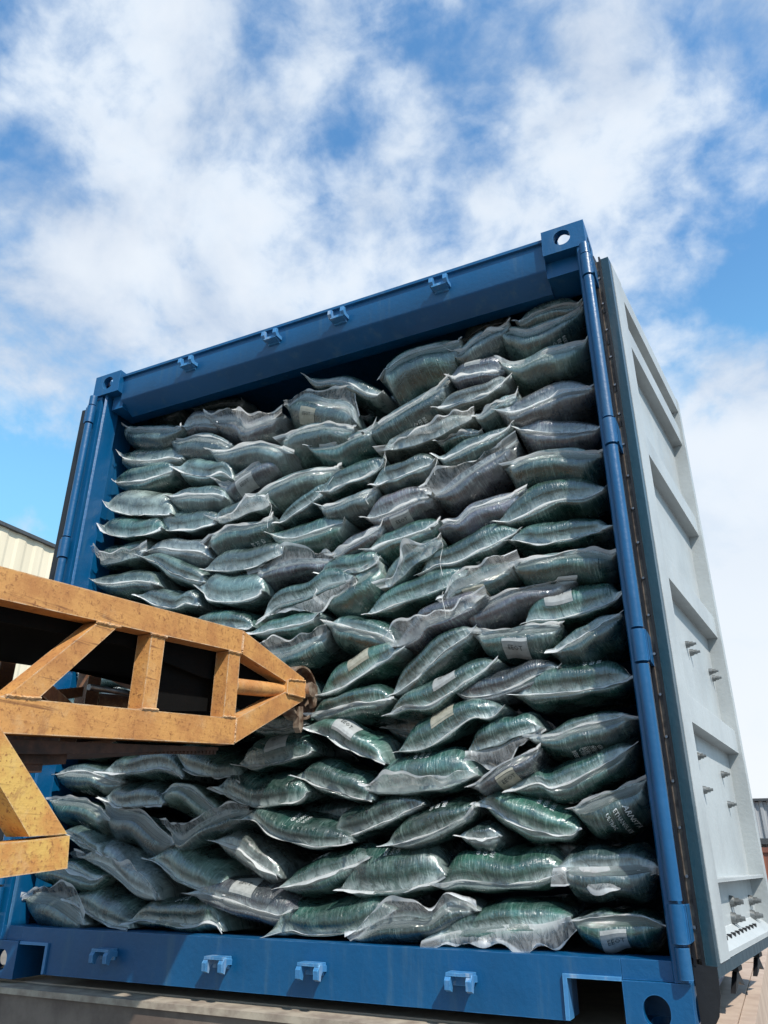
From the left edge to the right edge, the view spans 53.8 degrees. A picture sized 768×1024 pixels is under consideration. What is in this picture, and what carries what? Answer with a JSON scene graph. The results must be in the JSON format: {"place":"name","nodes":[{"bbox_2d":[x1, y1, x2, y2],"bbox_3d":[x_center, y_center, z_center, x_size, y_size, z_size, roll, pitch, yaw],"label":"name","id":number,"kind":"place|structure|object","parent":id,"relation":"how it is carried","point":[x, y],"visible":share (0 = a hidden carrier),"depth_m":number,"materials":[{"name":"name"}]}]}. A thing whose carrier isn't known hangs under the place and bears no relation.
{"place":"outdoors","nodes":[
{"label":"outdoors","id":0,"kind":"place"},
{"bbox_2d":[0,950,6,963],"bbox_3d":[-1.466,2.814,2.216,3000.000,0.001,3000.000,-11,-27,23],"label":"ground","id":1,"kind":"structure","parent":0,"point":[3,957],"depth_m":13.74,"materials":[{"name":"concrete"}]},
{"bbox_2d":[0,566,317,877],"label":"loading conveyor","id":2,"kind":"object","parent":1,"relation":"on","point":[184,679],"visible":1,"depth_m":1.93,"materials":[{"name":"orange paint"}]},
{"bbox_2d":[0,947,767,1023],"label":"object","id":3,"kind":"structure","parent":1,"relation":"on","point":[44,999],"depth_m":2.38,"materials":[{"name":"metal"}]},
{"bbox_2d":[0,219,767,1023],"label":"shipping container","id":4,"kind":"object","parent":3,"relation":"on","point":[700,835],"visible":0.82,"depth_m":2.64,"materials":[{"name":"metal"}]},
{"bbox_2d":[21,879,106,927],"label":"sack","id":5,"kind":"object","parent":4,"relation":"on","point":[49,908],"visible":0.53,"depth_m":2.77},
{"bbox_2d":[34,858,120,891],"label":"sack","id":6,"kind":"object","parent":5,"relation":"on","point":[80,874],"visible":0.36,"depth_m":2.80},
{"bbox_2d":[65,824,114,855],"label":"sack","id":7,"kind":"object","parent":6,"relation":"on","point":[86,837],"visible":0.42,"depth_m":2.85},
{"bbox_2d":[46,795,111,834],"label":"sack","id":8,"kind":"object","parent":7,"relation":"on","point":[71,810],"visible":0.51,"depth_m":2.94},
{"bbox_2d":[51,763,136,800],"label":"sack","id":9,"kind":"object","parent":8,"relation":"on","point":[83,779],"visible":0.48,"depth_m":3.00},
{"bbox_2d":[60,883,149,930],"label":"sack","id":10,"kind":"object","parent":4,"relation":"in","point":[115,905],"visible":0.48,"depth_m":2.71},
{"bbox_2d":[120,895,272,932],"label":"sack","id":11,"kind":"object","parent":4,"relation":"on","point":[190,914],"visible":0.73,"depth_m":2.57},
{"bbox_2d":[74,838,194,901],"bbox_3d":[-0.881,1.361,2.889,0.417,0.218,0.418,-11,-27,23],"label":"sack","id":12,"kind":"object","parent":11,"relation":"on","point":[127,866],"visible":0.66,"depth_m":2.74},
{"bbox_2d":[98,796,189,857],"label":"sack","id":13,"kind":"object","parent":12,"relation":"on","point":[148,832],"visible":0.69,"depth_m":2.81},
{"bbox_2d":[96,781,171,809],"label":"sack","id":14,"kind":"object","parent":13,"relation":"on","point":[137,795],"visible":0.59,"depth_m":2.85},
{"bbox_2d":[142,846,250,895],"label":"sack","id":15,"kind":"object","parent":11,"relation":"on","point":[196,869],"visible":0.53,"depth_m":2.63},
{"bbox_2d":[161,801,261,850],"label":"sack","id":16,"kind":"object","parent":15,"relation":"on","point":[221,824],"visible":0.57,"depth_m":2.65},
{"bbox_2d":[150,782,242,821],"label":"sack","id":17,"kind":"object","parent":16,"relation":"on","point":[191,800],"visible":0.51,"depth_m":2.75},
{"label":"sack","id":18,"kind":"object","parent":17,"relation":"on","visible":0},
{"bbox_2d":[94,745,225,786],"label":"sack","id":19,"kind":"object","parent":18,"relation":"on","point":[167,768],"visible":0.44,"depth_m":2.87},
{"bbox_2d":[185,875,302,926],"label":"sack","id":20,"kind":"object","parent":4,"relation":"in","point":[255,898],"visible":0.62,"depth_m":2.48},
{"bbox_2d":[207,829,321,883],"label":"sack","id":21,"kind":"object","parent":20,"relation":"on","point":[265,857],"visible":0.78,"depth_m":2.57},
{"bbox_2d":[261,892,441,937],"bbox_3d":[-0.090,1.312,2.500,0.487,0.159,0.444,-11,-27,23],"label":"sack","id":22,"kind":"object","parent":4,"relation":"in","point":[337,914],"visible":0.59,"depth_m":2.35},
{"bbox_2d":[271,842,379,898],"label":"sack","id":23,"kind":"object","parent":22,"relation":"on","point":[325,875],"visible":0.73,"depth_m":2.41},
{"bbox_2d":[234,805,387,850],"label":"sack","id":24,"kind":"object","parent":23,"relation":"on","point":[300,825],"visible":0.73,"depth_m":2.50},
{"bbox_2d":[206,769,336,808],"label":"sack","id":25,"kind":"object","parent":24,"relation":"on","point":[266,790],"visible":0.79,"depth_m":2.61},
{"bbox_2d":[176,744,249,782],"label":"sack","id":26,"kind":"object","parent":25,"relation":"on","point":[217,765],"visible":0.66,"depth_m":2.77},
{"bbox_2d":[231,732,361,771],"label":"sack","id":27,"kind":"object","parent":25,"relation":"on","point":[300,751],"visible":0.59,"depth_m":2.67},
{"bbox_2d":[336,796,447,840],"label":"sack","id":28,"kind":"object","parent":24,"relation":"on","point":[383,818],"visible":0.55,"depth_m":2.42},
{"bbox_2d":[289,756,382,803],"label":"sack","id":29,"kind":"object","parent":28,"relation":"on","point":[337,777],"visible":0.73,"depth_m":2.53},
{"bbox_2d":[358,746,496,798],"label":"sack","id":30,"kind":"object","parent":28,"relation":"on","point":[449,772],"visible":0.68,"depth_m":2.39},
{"bbox_2d":[303,718,410,765],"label":"sack","id":31,"kind":"object","parent":30,"relation":"on","point":[375,745],"visible":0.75,"depth_m":2.55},
{"bbox_2d":[303,684,400,730],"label":"sack","id":32,"kind":"object","parent":31,"relation":"on","point":[369,706],"visible":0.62,"depth_m":2.60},
{"bbox_2d":[315,641,415,698],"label":"sack","id":33,"kind":"object","parent":32,"relation":"on","point":[385,663],"visible":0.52,"depth_m":2.65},
{"bbox_2d":[320,615,403,656],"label":"sack","id":34,"kind":"object","parent":33,"relation":"on","point":[353,635],"visible":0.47,"depth_m":2.72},
{"bbox_2d":[312,553,388,619],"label":"sack","id":35,"kind":"object","parent":34,"relation":"on","point":[364,595],"visible":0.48,"depth_m":2.80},
{"bbox_2d":[361,567,472,631],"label":"sack","id":36,"kind":"object","parent":34,"relation":"on","point":[409,599],"visible":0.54,"depth_m":2.71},
{"bbox_2d":[371,532,447,591],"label":"sack","id":37,"kind":"object","parent":36,"relation":"on","point":[407,566],"visible":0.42,"depth_m":2.73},
{"bbox_2d":[360,516,450,564],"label":"sack","id":38,"kind":"object","parent":37,"relation":"on","point":[386,546],"visible":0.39,"depth_m":2.82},
{"bbox_2d":[359,486,450,531],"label":"sack","id":39,"kind":"object","parent":38,"relation":"on","point":[399,508],"visible":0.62,"depth_m":2.87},
{"bbox_2d":[368,453,453,494],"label":"sack","id":40,"kind":"object","parent":39,"relation":"on","point":[415,470],"visible":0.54,"depth_m":2.91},
{"bbox_2d":[372,406,484,472],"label":"sack","id":41,"kind":"object","parent":40,"relation":"on","point":[406,444],"visible":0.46,"depth_m":2.95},
{"bbox_2d":[358,374,457,448],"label":"sack","id":42,"kind":"object","parent":41,"relation":"on","point":[419,410],"visible":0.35,"depth_m":3.05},
{"bbox_2d":[377,337,463,405],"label":"sack","id":43,"kind":"object","parent":42,"relation":"on","point":[409,375],"visible":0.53,"depth_m":3.13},
{"bbox_2d":[431,373,521,432],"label":"sack","id":44,"kind":"object","parent":41,"relation":"on","point":[479,397],"visible":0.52,"depth_m":2.92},
{"bbox_2d":[444,356,507,390],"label":"sack","id":45,"kind":"object","parent":44,"relation":"on","point":[473,373],"visible":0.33,"depth_m":2.98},
{"bbox_2d":[444,318,511,364],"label":"sack","id":46,"kind":"object","parent":45,"relation":"on","point":[485,343],"visible":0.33,"depth_m":3.02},
{"bbox_2d":[414,523,524,576],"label":"sack","id":47,"kind":"object","parent":36,"relation":"on","point":[478,546],"visible":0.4,"depth_m":2.67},
{"bbox_2d":[428,484,527,544],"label":"sack","id":48,"kind":"object","parent":47,"relation":"on","point":[471,518],"visible":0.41,"depth_m":2.72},
{"bbox_2d":[418,431,526,517],"bbox_3d":[0.392,-0.077,2.946,0.382,0.252,0.423,-11,-27,23],"label":"sack","id":49,"kind":"object","parent":48,"relation":"on","point":[482,479],"visible":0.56,"depth_m":2.79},
{"bbox_2d":[430,420,527,477],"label":"sack","id":50,"kind":"object","parent":49,"relation":"on","point":[468,449],"visible":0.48,"depth_m":2.83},
{"bbox_2d":[392,698,522,753],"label":"sack","id":51,"kind":"object","parent":30,"relation":"on","point":[459,723],"visible":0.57,"depth_m":2.42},
{"bbox_2d":[382,656,508,723],"bbox_3d":[0.269,0.632,2.634,0.416,0.200,0.442,-11,-27,23],"label":"sack","id":52,"kind":"object","parent":51,"relation":"on","point":[419,703],"visible":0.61,"depth_m":2.47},
{"bbox_2d":[388,624,488,697],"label":"sack","id":53,"kind":"object","parent":52,"relation":"on","point":[445,653],"visible":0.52,"depth_m":2.56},
{"bbox_2d":[382,585,489,655],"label":"sack","id":54,"kind":"object","parent":53,"relation":"on","point":[427,624],"visible":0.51,"depth_m":2.59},
{"bbox_2d":[451,659,561,708],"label":"sack","id":55,"kind":"object","parent":51,"relation":"on","point":[498,685],"visible":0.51,"depth_m":2.41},
{"bbox_2d":[467,621,568,666],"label":"sack","id":56,"kind":"object","parent":55,"relation":"on","point":[515,646],"visible":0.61,"depth_m":2.44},
{"bbox_2d":[468,575,578,629],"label":"sack","id":57,"kind":"object","parent":56,"relation":"on","point":[508,608],"visible":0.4,"depth_m":2.52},
{"bbox_2d":[436,550,525,599],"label":"sack","id":58,"kind":"object","parent":57,"relation":"on","point":[495,578],"visible":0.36,"depth_m":2.59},
{"bbox_2d":[508,546,620,591],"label":"sack","id":59,"kind":"object","parent":57,"relation":"on","point":[593,565],"visible":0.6,"depth_m":2.47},
{"bbox_2d":[505,518,615,557],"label":"sack","id":60,"kind":"object","parent":59,"relation":"on","point":[543,538],"visible":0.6,"depth_m":2.54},
{"bbox_2d":[494,478,612,528],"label":"sack","id":61,"kind":"object","parent":60,"relation":"on","point":[558,500],"visible":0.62,"depth_m":2.61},
{"bbox_2d":[499,447,608,497],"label":"sack","id":62,"kind":"object","parent":61,"relation":"on","point":[532,469],"visible":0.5,"depth_m":2.65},
{"bbox_2d":[509,420,602,453],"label":"sack","id":63,"kind":"object","parent":62,"relation":"on","point":[539,435],"visible":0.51,"depth_m":2.71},
{"bbox_2d":[493,380,598,445],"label":"sack","id":64,"kind":"object","parent":63,"relation":"on","point":[568,400],"visible":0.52,"depth_m":2.77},
{"bbox_2d":[494,335,593,396],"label":"sack","id":65,"kind":"object","parent":64,"relation":"on","point":[548,365],"visible":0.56,"depth_m":2.83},
{"bbox_2d":[488,302,587,360],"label":"sack","id":66,"kind":"object","parent":65,"relation":"on","point":[520,343],"visible":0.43,"depth_m":2.92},
{"bbox_2d":[521,583,624,633],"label":"sack","id":67,"kind":"object","parent":56,"relation":"on","point":[574,608],"visible":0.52,"depth_m":2.42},
{"bbox_2d":[333,841,467,898],"bbox_3d":[0.099,1.154,2.461,0.376,0.189,0.410,-11,-27,23],"label":"sack","id":68,"kind":"object","parent":22,"relation":"on","point":[390,871],"visible":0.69,"depth_m":2.31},
{"bbox_2d":[376,795,490,849],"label":"sack","id":69,"kind":"object","parent":68,"relation":"on","point":[442,823],"visible":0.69,"depth_m":2.31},
{"bbox_2d":[344,892,490,943],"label":"sack","id":70,"kind":"object","parent":4,"relation":"on","point":[410,926],"visible":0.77,"depth_m":2.21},
{"bbox_2d":[429,843,570,894],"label":"sack","id":71,"kind":"object","parent":70,"relation":"on","point":[525,867],"visible":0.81,"depth_m":2.19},
{"bbox_2d":[453,820,530,851],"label":"sack","id":72,"kind":"object","parent":71,"relation":"on","point":[489,836],"visible":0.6,"depth_m":2.27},
{"bbox_2d":[469,791,590,844],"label":"sack","id":73,"kind":"object","parent":71,"relation":"on","point":[539,821],"visible":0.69,"depth_m":2.21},
{"bbox_2d":[466,743,559,796],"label":"sack","id":74,"kind":"object","parent":73,"relation":"on","point":[505,775],"visible":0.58,"depth_m":2.27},
{"bbox_2d":[464,712,555,769],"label":"sack","id":75,"kind":"object","parent":74,"relation":"on","point":[500,739],"visible":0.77,"depth_m":2.35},
{"bbox_2d":[506,660,636,719],"bbox_3d":[0.646,0.576,2.471,0.396,0.168,0.419,-11,-27,23],"label":"sack","id":76,"kind":"object","parent":75,"relation":"on","point":[567,691],"visible":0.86,"depth_m":2.33,"materials":[{"name":"plastic"}]},
{"bbox_2d":[544,610,630,663],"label":"sack","id":77,"kind":"object","parent":76,"relation":"on","point":[602,637],"visible":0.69,"depth_m":2.34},
{"bbox_2d":[502,741,645,803],"bbox_3d":[0.621,0.815,2.357,0.407,0.186,0.416,-11,-27,23],"label":"sack","id":78,"kind":"object","parent":73,"relation":"on","point":[581,778],"visible":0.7,"depth_m":2.21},
{"bbox_2d":[522,711,641,763],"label":"sack","id":79,"kind":"object","parent":78,"relation":"on","point":[575,737],"visible":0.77,"depth_m":2.23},
{"bbox_2d":[421,893,594,952],"bbox_3d":[0.398,1.227,2.267,0.455,0.151,0.435,-11,-27,23],"label":"sack","id":80,"kind":"object","parent":4,"relation":"on","point":[511,923],"visible":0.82,"depth_m":2.12,"materials":[{"name":"plastic"}]},
{"bbox_2d":[560,906,667,953],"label":"sack","id":81,"kind":"object","parent":4,"relation":"on","point":[624,929],"visible":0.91,"depth_m":2.01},
{"bbox_2d":[551,841,660,905],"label":"sack","id":82,"kind":"object","parent":81,"relation":"on","point":[628,872],"visible":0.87,"depth_m":2.07,"materials":[{"name":"plastic"}]},
{"bbox_2d":[566,775,652,843],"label":"sack","id":83,"kind":"object","parent":82,"relation":"on","point":[621,814],"visible":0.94,"depth_m":2.12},
{"bbox_2d":[593,256,767,993],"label":"container door","id":84,"kind":"structure","parent":4,"relation":"attached to","point":[723,877],"depth_m":2.64,"materials":[{"name":"grey paint"}]},
{"bbox_2d":[0,520,55,679],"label":"warehouse","id":85,"kind":"structure","parent":0,"point":[21,550],"depth_m":17.63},
{"bbox_2d":[315,679,325,709],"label":"sack","id":86,"kind":"object","parent":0,"point":[320,685],"visible":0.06,"depth_m":2.82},
{"bbox_2d":[262,619,353,680],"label":"sack","id":87,"kind":"object","parent":86,"relation":"on","point":[322,656],"visible":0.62,"depth_m":2.81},
{"bbox_2d":[246,611,336,647],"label":"sack","id":88,"kind":"object","parent":87,"relation":"on","point":[290,627],"visible":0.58,"depth_m":2.86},
{"bbox_2d":[256,568,357,624],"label":"sack","id":89,"kind":"object","parent":88,"relation":"on","point":[330,583],"visible":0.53,"depth_m":2.88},
{"bbox_2d":[246,542,334,591],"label":"sack","id":90,"kind":"object","parent":89,"relation":"on","point":[278,575],"visible":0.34,"depth_m":2.99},
{"bbox_2d":[264,516,361,558],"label":"sack","id":91,"kind":"object","parent":90,"relation":"on","point":[317,536],"visible":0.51,"depth_m":3.01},
{"bbox_2d":[314,482,383,530],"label":"sack","id":92,"kind":"object","parent":91,"relation":"on","point":[352,508],"visible":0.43,"depth_m":2.97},
{"bbox_2d":[315,454,390,501],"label":"sack","id":93,"kind":"object","parent":92,"relation":"on","point":[354,478],"visible":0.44,"depth_m":3.02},
{"bbox_2d":[0,0,767,797],"label":"sky","id":94,"kind":"structure","parent":0,"point":[178,178],"materials":[{"name":"blue"}]},
{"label":"sack","id":95,"kind":"object","parent":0,"visible":0},
{"bbox_2d":[131,588,236,616],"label":"sack","id":96,"kind":"object","parent":95,"relation":"on","point":[194,603],"visible":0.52,"depth_m":3.18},
{"bbox_2d":[89,570,192,605],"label":"sack","id":97,"kind":"object","parent":96,"relation":"on","point":[125,585],"visible":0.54,"depth_m":3.35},
{"bbox_2d":[92,539,159,571],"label":"sack","id":98,"kind":"object","parent":97,"relation":"on","point":[120,558],"visible":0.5,"depth_m":3.44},
{"bbox_2d":[96,516,189,542],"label":"sack","id":99,"kind":"object","parent":98,"relation":"on","point":[128,529],"visible":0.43,"depth_m":3.43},
{"bbox_2d":[102,490,177,517],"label":"sack","id":100,"kind":"object","parent":99,"relation":"on","point":[142,503],"visible":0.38,"depth_m":3.48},
{"bbox_2d":[112,462,191,493],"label":"sack","id":101,"kind":"object","parent":100,"relation":"on","point":[163,477],"visible":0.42,"depth_m":3.59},
{"bbox_2d":[136,553,212,589],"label":"sack","id":102,"kind":"object","parent":96,"relation":"on","point":[182,573],"visible":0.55,"depth_m":3.24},
{"bbox_2d":[142,538,217,568],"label":"sack","id":103,"kind":"object","parent":102,"relation":"on","point":[197,553],"visible":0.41,"depth_m":3.27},
{"bbox_2d":[163,510,222,539],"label":"sack","id":104,"kind":"object","parent":103,"relation":"on","point":[195,525],"visible":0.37,"depth_m":3.33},
{"bbox_2d":[163,485,234,511],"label":"sack","id":105,"kind":"object","parent":104,"relation":"on","point":[210,497],"visible":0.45,"depth_m":3.35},
{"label":"sack","id":106,"kind":"object","parent":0,"visible":0},
{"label":"sack","id":107,"kind":"object","parent":106,"relation":"on","visible":0},
{"bbox_2d":[198,609,273,647],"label":"sack","id":108,"kind":"object","parent":107,"relation":"on","point":[245,621],"visible":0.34,"depth_m":3.00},
{"bbox_2d":[194,572,275,613],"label":"sack","id":109,"kind":"object","parent":108,"relation":"on","point":[254,593],"visible":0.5,"depth_m":3.04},
{"bbox_2d":[200,541,294,574],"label":"sack","id":110,"kind":"object","parent":109,"relation":"on","point":[236,561],"visible":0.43,"depth_m":3.08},
{"bbox_2d":[200,512,286,555],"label":"sack","id":111,"kind":"object","parent":110,"relation":"on","point":[238,535],"visible":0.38,"depth_m":3.15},
{"bbox_2d":[204,493,282,527],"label":"sack","id":112,"kind":"object","parent":111,"relation":"on","point":[254,508],"visible":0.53,"depth_m":3.19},
{"bbox_2d":[210,450,282,502],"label":"sack","id":113,"kind":"object","parent":112,"relation":"on","point":[254,477],"visible":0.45,"depth_m":3.29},
{"bbox_2d":[203,440,303,476],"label":"sack","id":114,"kind":"object","parent":113,"relation":"on","point":[239,457],"visible":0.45,"depth_m":3.31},
{"bbox_2d":[203,405,294,445],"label":"sack","id":115,"kind":"object","parent":114,"relation":"on","point":[236,428],"visible":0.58,"depth_m":3.42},
{"bbox_2d":[252,462,343,512],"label":"sack","id":116,"kind":"object","parent":112,"relation":"on","point":[285,493],"visible":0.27,"depth_m":3.15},
{"bbox_2d":[303,417,382,467],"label":"sack","id":117,"kind":"object","parent":116,"relation":"on","point":[356,447],"visible":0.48,"depth_m":3.13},
{"bbox_2d":[273,421,357,469],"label":"sack","id":118,"kind":"object","parent":117,"relation":"on","point":[315,435],"visible":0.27,"depth_m":3.23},
{"bbox_2d":[283,385,367,429],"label":"sack","id":119,"kind":"object","parent":118,"relation":"on","point":[306,408],"visible":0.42,"depth_m":3.26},
{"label":"sack","id":120,"kind":"object","parent":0,"visible":0},
{"bbox_2d":[362,415,380,425],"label":"sack","id":121,"kind":"object","parent":120,"relation":"on","point":[369,420],"visible":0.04,"depth_m":3.36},
{"bbox_2d":[301,373,397,418],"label":"sack","id":122,"kind":"object","parent":121,"relation":"on","point":[374,401],"visible":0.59,"depth_m":3.26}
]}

